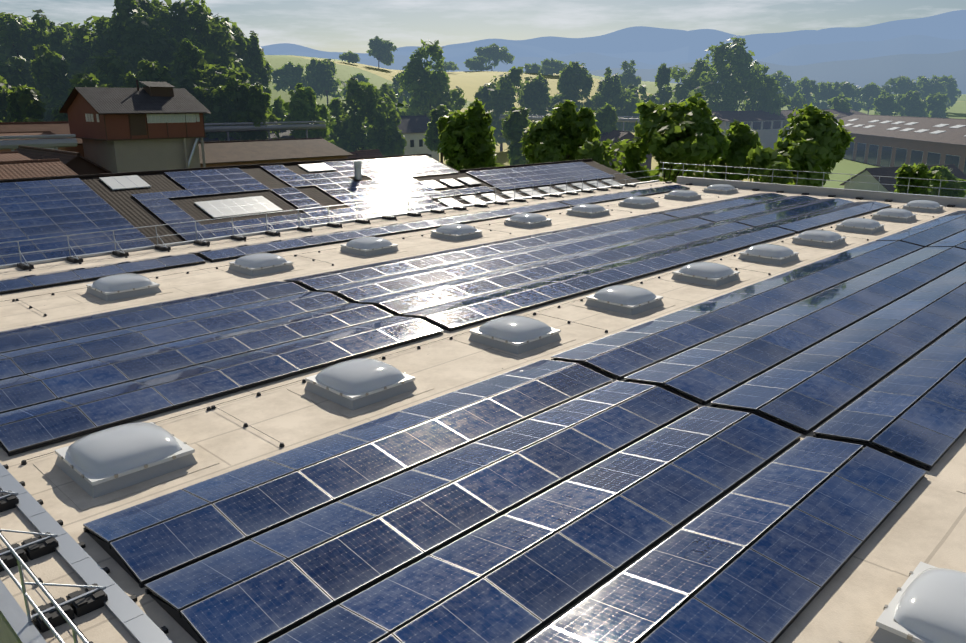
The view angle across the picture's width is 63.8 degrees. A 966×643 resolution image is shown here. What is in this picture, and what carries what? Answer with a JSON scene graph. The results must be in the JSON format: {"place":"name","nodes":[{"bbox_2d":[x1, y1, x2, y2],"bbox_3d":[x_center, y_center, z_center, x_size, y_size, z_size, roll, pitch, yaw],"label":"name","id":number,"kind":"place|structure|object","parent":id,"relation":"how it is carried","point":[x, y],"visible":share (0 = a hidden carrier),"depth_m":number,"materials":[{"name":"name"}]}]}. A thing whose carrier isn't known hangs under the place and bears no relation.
{"place":"outdoors","nodes":[
{"label":"outdoors","id":0,"kind":"place"},
{"bbox_2d":[0,121,83,156],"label":"office roof","id":1,"kind":"structure","parent":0,"point":[58,127],"depth_m":81.35,"materials":[{"name":"tile"}]},
{"bbox_2d":[59,80,209,172],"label":"house","id":2,"kind":"structure","parent":0,"point":[151,126],"depth_m":77.83,"materials":[{"name":"wood"}]},
{"bbox_2d":[0,182,965,642],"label":"flat roof","id":3,"kind":"structure","parent":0,"point":[924,522],"depth_m":18.09,"materials":[{"name":"beige concrete"}]},
{"bbox_2d":[0,491,107,642],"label":"railing","id":4,"kind":"object","parent":3,"relation":"on","point":[52,614],"visible":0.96,"depth_m":10.94,"materials":[{"name":"grey metal"}]},
{"bbox_2d":[75,273,171,304],"bbox_3d":[-13.480,-1.402,29.022,2.600,0.640,2.600,15,22,42],"label":"skylight","id":5,"kind":"object","parent":3,"relation":"on","point":[115,288],"visible":1,"depth_m":28.46,"materials":[{"name":"grey plastic"}]},
{"bbox_2d":[33,422,218,510],"bbox_3d":[-7.086,2.523,15.330,2.600,0.640,2.600,15,22,42],"label":"skylight","id":6,"kind":"object","parent":3,"relation":"on","point":[100,467],"visible":1,"depth_m":14.81,"materials":[{"name":"grey plastic"}]},
{"bbox_2d":[219,253,302,278],"bbox_3d":[-9.454,-2.538,33.025,2.600,0.640,2.600,15,22,42],"label":"skylight","id":7,"kind":"object","parent":3,"relation":"on","point":[255,265],"visible":1,"depth_m":32.45,"materials":[{"name":"grey"}]},
{"bbox_2d":[0,169,658,269],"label":"guardrail","id":8,"kind":"object","parent":3,"relation":"on","point":[26,265],"visible":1,"depth_m":43.02,"materials":[{"name":"grey metal"}]},
{"bbox_2d":[0,185,689,294],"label":"solar panel row","id":9,"kind":"object","parent":3,"relation":"on","point":[43,280],"visible":0.96,"depth_m":37.51,"materials":[{"name":"blue"}]},
{"bbox_2d":[287,358,433,417],"bbox_3d":[-3.060,1.388,19.333,2.600,0.640,2.600,15,22,42],"label":"skylight","id":10,"kind":"object","parent":3,"relation":"on","point":[352,388],"visible":1,"depth_m":18.79,"materials":[{"name":"grey plastic"}]},
{"bbox_2d":[333,237,405,258],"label":"skylight","id":11,"kind":"object","parent":3,"relation":"on","point":[365,247],"visible":1,"depth_m":36.45,"materials":[{"name":"grey"}]},
{"bbox_2d":[0,193,891,455],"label":"solar panels","id":12,"kind":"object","parent":3,"relation":"on","point":[99,371],"depth_m":25.28,"materials":[{"name":"blue"}]},
{"bbox_2d":[422,224,490,242],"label":"skylight","id":13,"kind":"object","parent":3,"relation":"on","point":[455,233],"visible":1,"depth_m":40.45,"materials":[{"name":"grey"}]},
{"bbox_2d":[0,183,933,642],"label":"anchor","id":14,"kind":"object","parent":3,"relation":"on","point":[304,379],"visible":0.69,"depth_m":26.83,"materials":[{"name":"black plastic"}]},
{"bbox_2d":[0,176,965,642],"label":"roof trim","id":15,"kind":"structure","parent":3,"relation":"on","point":[130,616],"depth_m":13.02,"materials":[{"name":"grey metal"}]},
{"bbox_2d":[660,162,965,195],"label":"railing","id":16,"kind":"object","parent":15,"relation":"on","point":[772,176],"visible":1,"depth_m":59.21,"materials":[{"name":"grey"}]},
{"bbox_2d":[455,315,575,359],"bbox_3d":[0.966,0.252,23.335,2.600,0.640,2.600,15,22,42],"label":"skylight","id":17,"kind":"object","parent":3,"relation":"on","point":[516,337],"visible":1,"depth_m":22.77,"materials":[{"name":"grey plastic"}]},
{"bbox_2d":[83,210,965,642],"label":"solar panels","id":18,"kind":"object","parent":3,"relation":"on","point":[377,576],"depth_m":14.03,"materials":[{"name":"blue"}]},
{"bbox_2d":[497,213,559,229],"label":"skylight","id":19,"kind":"object","parent":3,"relation":"on","point":[529,221],"visible":1,"depth_m":44.43,"materials":[{"name":"grey"}]},
{"bbox_2d":[559,204,616,218],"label":"skylight","id":20,"kind":"object","parent":3,"relation":"on","point":[591,211],"visible":1,"depth_m":48.44,"materials":[{"name":"grey"}]},
{"bbox_2d":[573,285,674,318],"bbox_3d":[4.993,-0.884,27.338,2.600,0.640,2.600,15,22,42],"label":"skylight","id":21,"kind":"object","parent":3,"relation":"on","point":[631,302],"visible":1,"depth_m":26.77,"materials":[{"name":"grey plastic"}]},
{"bbox_2d":[615,196,662,209],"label":"skylight","id":22,"kind":"object","parent":3,"relation":"on","point":[640,202],"visible":1,"depth_m":52.42,"materials":[{"name":"grey"}]},
{"bbox_2d":[658,190,705,201],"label":"skylight","id":23,"kind":"object","parent":3,"relation":"on","point":[684,195],"visible":1,"depth_m":56.44,"materials":[{"name":"grey"}]},
{"bbox_2d":[661,262,749,289],"bbox_3d":[9.019,-2.020,31.341,2.600,0.640,2.600,15,22,42],"label":"skylight","id":24,"kind":"object","parent":3,"relation":"on","point":[717,276],"visible":1,"depth_m":30.77,"materials":[{"name":"grey"}]},
{"bbox_2d":[699,184,742,194],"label":"skylight","id":25,"kind":"object","parent":3,"relation":"on","point":[724,189],"visible":1,"depth_m":60.42,"materials":[{"name":"grey"}]},
{"bbox_2d":[730,244,806,266],"bbox_3d":[13.045,-3.155,35.344,2.600,0.640,2.600,15,22,42],"label":"skylight","id":26,"kind":"object","parent":3,"relation":"on","point":[774,255],"visible":1,"depth_m":34.76,"materials":[{"name":"grey"}]},
{"bbox_2d":[785,230,852,249],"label":"skylight","id":27,"kind":"object","parent":3,"relation":"on","point":[825,239],"visible":1,"depth_m":38.76,"materials":[{"name":"grey"}]},
{"bbox_2d":[829,218,890,235],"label":"skylight","id":28,"kind":"object","parent":3,"relation":"on","point":[863,226],"visible":1,"depth_m":42.77,"materials":[{"name":"grey"}]},
{"bbox_2d":[866,208,922,223],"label":"skylight","id":29,"kind":"object","parent":3,"relation":"on","point":[897,215],"visible":1,"depth_m":46.77,"materials":[{"name":"grey"}]},
{"bbox_2d":[838,561,965,642],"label":"skylight","id":30,"kind":"object","parent":3,"relation":"on","point":[922,602],"visible":1,"depth_m":10.40,"materials":[{"name":"grey plastic"}]},
{"bbox_2d":[900,200,948,213],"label":"skylight","id":31,"kind":"object","parent":3,"relation":"on","point":[927,206],"visible":1,"depth_m":50.73,"materials":[{"name":"grey"}]},
{"bbox_2d":[0,45,965,188],"bbox_3d":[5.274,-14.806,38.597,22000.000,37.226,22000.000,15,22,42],"label":"ground","id":32,"kind":"structure","parent":0,"point":[469,83],"depth_m":277.60,"materials":[{"name":"green plant"}]},
{"bbox_2d":[0,75,15,121],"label":"tree","id":33,"kind":"object","parent":32,"relation":"on","point":[3,99],"visible":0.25,"depth_m":89.78,"materials":[{"name":"green plant"}]},
{"bbox_2d":[0,55,32,87],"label":"tree","id":34,"kind":"object","parent":32,"relation":"on","point":[14,72],"visible":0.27,"depth_m":102.39,"materials":[{"name":"green plant"}]},
{"bbox_2d":[1,85,47,121],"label":"tree","id":35,"kind":"object","parent":32,"relation":"on","point":[24,104],"visible":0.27,"depth_m":86.90,"materials":[{"name":"green plant"}]},
{"bbox_2d":[0,131,64,151],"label":"brick office","id":36,"kind":"structure","parent":32,"relation":"on","point":[27,133],"depth_m":73.34,"materials":[{"name":"red tile"}]},
{"bbox_2d":[0,158,77,179],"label":"roof","id":37,"kind":"structure","parent":32,"relation":"on","point":[25,169],"depth_m":44.56,"materials":[{"name":"metal"}]},
{"bbox_2d":[0,9,81,100],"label":"tree","id":38,"kind":"object","parent":32,"relation":"on","point":[14,31],"visible":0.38,"depth_m":110.19,"materials":[{"name":"green plant"}]},
{"bbox_2d":[27,44,78,121],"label":"tree","id":39,"kind":"object","parent":32,"relation":"on","point":[49,68],"visible":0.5,"depth_m":100.31,"materials":[{"name":"green plant"}]},
{"bbox_2d":[14,145,111,174],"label":"roof","id":40,"kind":"structure","parent":32,"relation":"on","point":[77,163],"depth_m":55.24,"materials":[{"name":"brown wood"}]},
{"bbox_2d":[51,71,109,121],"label":"tree","id":41,"kind":"object","parent":32,"relation":"on","point":[83,80],"visible":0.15,"depth_m":92.36,"materials":[{"name":"green plant"}]},
{"bbox_2d":[65,15,122,84],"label":"tree","id":42,"kind":"object","parent":32,"relation":"on","point":[87,48],"visible":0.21,"depth_m":109.14,"materials":[{"name":"green plant"}]},
{"bbox_2d":[89,49,131,87],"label":"tree","id":43,"kind":"object","parent":32,"relation":"on","point":[113,69],"visible":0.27,"depth_m":100.60,"materials":[{"name":"green plant"}]},
{"bbox_2d":[91,0,181,77],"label":"tree","id":44,"kind":"object","parent":32,"relation":"on","point":[132,52],"visible":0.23,"depth_m":106.52,"materials":[{"name":"green plant"}]},
{"bbox_2d":[121,59,178,87],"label":"tree","id":45,"kind":"object","parent":32,"relation":"on","point":[152,71],"visible":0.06,"depth_m":97.62,"materials":[{"name":"green plant"}]},
{"bbox_2d":[120,0,222,70],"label":"tree","id":46,"kind":"object","parent":32,"relation":"on","point":[162,19],"visible":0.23,"depth_m":111.27,"materials":[{"name":"green plant"}]},
{"bbox_2d":[170,38,226,98],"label":"tree","id":47,"kind":"object","parent":32,"relation":"on","point":[190,67],"visible":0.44,"depth_m":103.71,"materials":[{"name":"green plant"}]},
{"bbox_2d":[148,0,250,83],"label":"tree","id":48,"kind":"object","parent":32,"relation":"on","point":[201,20],"visible":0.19,"depth_m":112.84,"materials":[{"name":"green plant"}]},
{"bbox_2d":[186,84,230,140],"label":"tree","id":49,"kind":"object","parent":32,"relation":"on","point":[211,102],"visible":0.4,"depth_m":101.31,"materials":[{"name":"green plant"}]},
{"bbox_2d":[200,60,250,125],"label":"tree","id":50,"kind":"object","parent":32,"relation":"on","point":[219,75],"visible":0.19,"depth_m":105.91,"materials":[{"name":"green plant"}]},
{"bbox_2d":[194,17,271,93],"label":"tree","id":51,"kind":"object","parent":32,"relation":"on","point":[243,47],"visible":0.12,"depth_m":121.29,"materials":[{"name":"green plant"}]},
{"bbox_2d":[223,74,280,140],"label":"tree","id":52,"kind":"object","parent":32,"relation":"on","point":[248,103],"visible":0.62,"depth_m":101.74,"materials":[{"name":"green plant"}]},
{"bbox_2d":[246,31,273,86],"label":"tree","id":53,"kind":"object","parent":32,"relation":"on","point":[259,65],"visible":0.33,"depth_m":125.81,"materials":[{"name":"green plant"}]},
{"bbox_2d":[198,137,352,167],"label":"roof","id":54,"kind":"structure","parent":32,"relation":"on","point":[232,153],"depth_m":91.49,"materials":[{"name":"tile"}]},
{"bbox_2d":[271,95,288,124],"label":"tree","id":55,"kind":"object","parent":32,"relation":"on","point":[278,110],"visible":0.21,"depth_m":115.53,"materials":[{"name":"green plant"}]},
{"bbox_2d":[270,61,306,97],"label":"tree","id":56,"kind":"object","parent":32,"relation":"on","point":[289,74],"visible":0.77,"depth_m":211.54,"materials":[{"name":"green plant"}]},
{"bbox_2d":[283,82,336,145],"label":"tree","id":57,"kind":"object","parent":32,"relation":"on","point":[302,105],"visible":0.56,"depth_m":110.26,"materials":[{"name":"green plant"}]},
{"bbox_2d":[0,114,639,150],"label":"pipe bridge","id":58,"kind":"structure","parent":32,"relation":"on","point":[13,145],"depth_m":97.95,"materials":[{"name":"silver metal"}]},
{"bbox_2d":[0,154,640,264],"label":"roof","id":59,"kind":"structure","parent":32,"relation":"on","point":[36,208],"depth_m":46.95,"materials":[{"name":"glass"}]},
{"bbox_2d":[304,58,347,103],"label":"tree","id":60,"kind":"object","parent":32,"relation":"on","point":[319,77],"visible":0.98,"depth_m":207.88,"materials":[{"name":"green plant"}]},
{"bbox_2d":[326,74,406,155],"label":"tree","id":61,"kind":"object","parent":32,"relation":"on","point":[351,132],"visible":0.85,"depth_m":121.23,"materials":[{"name":"green plant"}]},
{"bbox_2d":[366,35,397,67],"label":"tree","id":62,"kind":"object","parent":32,"relation":"on","point":[380,50],"visible":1,"depth_m":307.86,"materials":[{"name":"green plant"}]},
{"bbox_2d":[360,83,410,126],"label":"tree","id":63,"kind":"object","parent":32,"relation":"on","point":[387,90],"visible":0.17,"depth_m":142.60,"materials":[{"name":"green plant"}]},
{"bbox_2d":[386,115,438,160],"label":"white house","id":64,"kind":"structure","parent":32,"relation":"on","point":[413,129],"depth_m":133.19,"materials":[{"name":"paint"}]},
{"bbox_2d":[396,39,466,119],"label":"tree","id":65,"kind":"object","parent":32,"relation":"on","point":[429,89],"visible":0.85,"depth_m":153.39,"materials":[{"name":"green plant"}]},
{"bbox_2d":[422,104,449,162],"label":"tree","id":66,"kind":"object","parent":32,"relation":"on","point":[432,135],"visible":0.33,"depth_m":115.08,"materials":[{"name":"green plant"}]},
{"bbox_2d":[436,97,504,170],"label":"tree","id":67,"kind":"object","parent":32,"relation":"on","point":[465,138],"visible":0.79,"depth_m":94.70,"materials":[{"name":"green plant"}]},
{"bbox_2d":[463,56,491,70],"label":"tree","id":68,"kind":"object","parent":32,"relation":"on","point":[474,63],"visible":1,"depth_m":376.59,"materials":[{"name":"green plant"}]},
{"bbox_2d":[474,43,514,70],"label":"tree","id":69,"kind":"object","parent":32,"relation":"on","point":[495,53],"visible":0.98,"depth_m":394.12,"materials":[{"name":"green plant"}]},
{"bbox_2d":[474,66,523,150],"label":"tree","id":70,"kind":"object","parent":32,"relation":"on","point":[499,98],"visible":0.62,"depth_m":179.79,"materials":[{"name":"green plant"}]},
{"bbox_2d":[499,106,531,165],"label":"tree","id":71,"kind":"object","parent":32,"relation":"on","point":[516,122],"visible":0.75,"depth_m":115.40,"materials":[{"name":"green plant"}]},
{"bbox_2d":[505,70,551,122],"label":"tree","id":72,"kind":"object","parent":32,"relation":"on","point":[536,99],"visible":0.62,"depth_m":190.02,"materials":[{"name":"green plant"}]},
{"bbox_2d":[539,58,567,74],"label":"tree","id":73,"kind":"object","parent":32,"relation":"on","point":[551,67],"visible":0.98,"depth_m":357.08,"materials":[{"name":"green plant"}]},
{"bbox_2d":[518,100,600,163],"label":"tree","id":74,"kind":"object","parent":32,"relation":"on","point":[564,131],"visible":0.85,"depth_m":85.08,"materials":[{"name":"green plant"}]},
{"bbox_2d":[547,61,595,113],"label":"tree","id":75,"kind":"object","parent":32,"relation":"on","point":[574,78],"visible":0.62,"depth_m":201.34,"materials":[{"name":"green plant"}]},
{"bbox_2d":[594,103,617,136],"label":"tree","id":76,"kind":"object","parent":32,"relation":"on","point":[606,117],"visible":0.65,"depth_m":141.83,"materials":[{"name":"green plant"}]},
{"bbox_2d":[590,67,643,131],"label":"tree","id":77,"kind":"object","parent":32,"relation":"on","point":[611,91],"visible":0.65,"depth_m":204.93,"materials":[{"name":"green plant"}]},
{"bbox_2d":[598,130,651,171],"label":"house","id":78,"kind":"structure","parent":32,"relation":"on","point":[619,134],"depth_m":137.28,"materials":[{"name":"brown tile"}]},
{"bbox_2d":[618,59,641,89],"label":"tree","id":79,"kind":"object","parent":32,"relation":"on","point":[628,76],"visible":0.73,"depth_m":308.94,"materials":[{"name":"green plant"}]},
{"bbox_2d":[621,83,659,136],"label":"tree","id":80,"kind":"object","parent":32,"relation":"on","point":[642,89],"visible":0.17,"depth_m":215.52,"materials":[{"name":"green plant"}]},
{"bbox_2d":[576,92,736,182],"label":"tree","id":81,"kind":"object","parent":32,"relation":"on","point":[692,130],"visible":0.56,"depth_m":78.66,"materials":[{"name":"green plant"}]},
{"bbox_2d":[654,63,672,104],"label":"tree","id":82,"kind":"object","parent":32,"relation":"on","point":[662,77],"visible":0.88,"depth_m":218.19,"materials":[{"name":"green plant"}]},
{"bbox_2d":[672,57,716,104],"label":"tree","id":83,"kind":"object","parent":32,"relation":"on","point":[687,82],"visible":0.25,"depth_m":224.04,"materials":[{"name":"green plant"}]},
{"bbox_2d":[670,36,781,111],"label":"tree","id":84,"kind":"object","parent":32,"relation":"on","point":[736,77],"visible":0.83,"depth_m":213.14,"materials":[{"name":"green plant"}]},
{"bbox_2d":[713,119,761,180],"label":"tree","id":85,"kind":"object","parent":32,"relation":"on","point":[743,138],"visible":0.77,"depth_m":80.10,"materials":[{"name":"green plant"}]},
{"bbox_2d":[739,64,791,115],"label":"tree","id":86,"kind":"object","parent":32,"relation":"on","point":[772,105],"visible":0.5,"depth_m":223.20,"materials":[{"name":"green plant"}]},
{"bbox_2d":[757,70,805,100],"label":"tree","id":87,"kind":"object","parent":32,"relation":"on","point":[788,86],"visible":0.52,"depth_m":372.01,"materials":[{"name":"green plant"}]},
{"bbox_2d":[711,109,867,149],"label":"building","id":88,"kind":"structure","parent":32,"relation":"on","point":[767,126],"depth_m":213.45,"materials":[{"name":"brown tile"}]},
{"bbox_2d":[746,102,854,186],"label":"tree","id":89,"kind":"object","parent":32,"relation":"on","point":[815,141],"visible":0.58,"depth_m":65.60,"materials":[{"name":"green plant"}]},
{"bbox_2d":[785,76,819,107],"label":"tree","id":90,"kind":"object","parent":32,"relation":"on","point":[807,85],"visible":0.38,"depth_m":379.77,"materials":[{"name":"green plant"}]},
{"bbox_2d":[809,81,842,108],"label":"tree","id":91,"kind":"object","parent":32,"relation":"on","point":[829,90],"visible":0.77,"depth_m":387.80,"materials":[{"name":"green plant"}]},
{"bbox_2d":[828,94,851,112],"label":"tree","id":92,"kind":"object","parent":32,"relation":"on","point":[839,102],"visible":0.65,"depth_m":262.22,"materials":[{"name":"green plant"}]},
{"bbox_2d":[831,81,865,110],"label":"tree","id":93,"kind":"object","parent":32,"relation":"on","point":[849,90],"visible":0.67,"depth_m":391.30,"materials":[{"name":"green plant"}]},
{"bbox_2d":[855,82,883,114],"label":"tree","id":94,"kind":"object","parent":32,"relation":"on","point":[869,90],"visible":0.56,"depth_m":404.37,"materials":[{"name":"green plant"}]},
{"bbox_2d":[872,91,903,115],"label":"tree","id":95,"kind":"object","parent":32,"relation":"on","point":[885,104],"visible":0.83,"depth_m":316.50,"materials":[{"name":"green plant"}]},
{"bbox_2d":[835,114,965,174],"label":"long workshop","id":96,"kind":"structure","parent":32,"relation":"on","point":[887,141],"depth_m":171.00,"materials":[{"name":"brick"}]},
{"bbox_2d":[879,75,923,101],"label":"tree","id":97,"kind":"object","parent":32,"relation":"on","point":[902,84],"visible":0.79,"depth_m":439.82,"materials":[{"name":"green plant"}]},
{"bbox_2d":[896,90,927,116],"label":"tree","id":98,"kind":"object","parent":32,"relation":"on","point":[913,104],"visible":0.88,"depth_m":321.23,"materials":[{"name":"green plant"}]},
{"bbox_2d":[893,162,947,194],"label":"tree","id":99,"kind":"object","parent":32,"relation":"on","point":[918,170],"visible":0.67,"depth_m":85.95,"materials":[{"name":"green plant"}]},
{"bbox_2d":[917,75,948,101],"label":"tree","id":100,"kind":"object","parent":32,"relation":"on","point":[929,87],"visible":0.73,"depth_m":449.56,"materials":[{"name":"green plant"}]},
{"bbox_2d":[924,92,950,117],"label":"tree","id":101,"kind":"object","parent":32,"relation":"on","point":[936,107],"visible":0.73,"depth_m":324.50,"materials":[{"name":"green plant"}]},
{"bbox_2d":[930,75,961,107],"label":"tree","id":102,"kind":"object","parent":32,"relation":"on","point":[953,95],"visible":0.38,"depth_m":460.88,"materials":[{"name":"green plant"}]},
{"bbox_2d":[927,165,965,197],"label":"tree","id":103,"kind":"object","parent":32,"relation":"on","point":[954,186],"visible":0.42,"depth_m":88.52,"materials":[{"name":"green plant"}]},
{"bbox_2d":[0,0,965,52],"label":"sky","id":104,"kind":"structure","parent":0,"point":[322,25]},
{"bbox_2d":[280,41,688,64],"bbox_3d":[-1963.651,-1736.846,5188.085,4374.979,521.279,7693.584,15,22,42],"label":"hills","id":105,"kind":"structure","parent":0,"point":[516,50],"depth_m":6070.65,"materials":[{"name":"blue"}]},
{"bbox_2d":[261,26,816,55],"bbox_3d":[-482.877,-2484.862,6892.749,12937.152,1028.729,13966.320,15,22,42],"label":"hills","id":106,"kind":"structure","parent":0,"point":[632,33],"depth_m":10110.14,"materials":[{"name":"blue"}]},
{"bbox_2d":[319,10,965,61],"bbox_3d":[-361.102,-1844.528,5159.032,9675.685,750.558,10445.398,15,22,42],"label":"hills","id":107,"kind":"structure","parent":0,"point":[947,25],"depth_m":7118.39,"materials":[{"name":"blue"}]},
{"bbox_2d":[326,35,965,72],"bbox_3d":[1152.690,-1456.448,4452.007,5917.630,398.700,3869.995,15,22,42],"label":"hills","id":108,"kind":"structure","parent":0,"point":[804,54],"depth_m":4503.64,"materials":[{"name":"blue"}]},
{"bbox_2d":[485,49,965,93],"bbox_3d":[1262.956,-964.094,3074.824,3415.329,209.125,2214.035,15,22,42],"label":"hills","id":109,"kind":"structure","parent":0,"point":[878,71],"depth_m":2817.15,"materials":[{"name":"blue"}]},
{"bbox_2d":[839,164,965,197],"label":"tiled house","id":110,"kind":"structure","parent":0,"point":[877,172],"depth_m":116.43,"materials":[{"name":"grey tile"}]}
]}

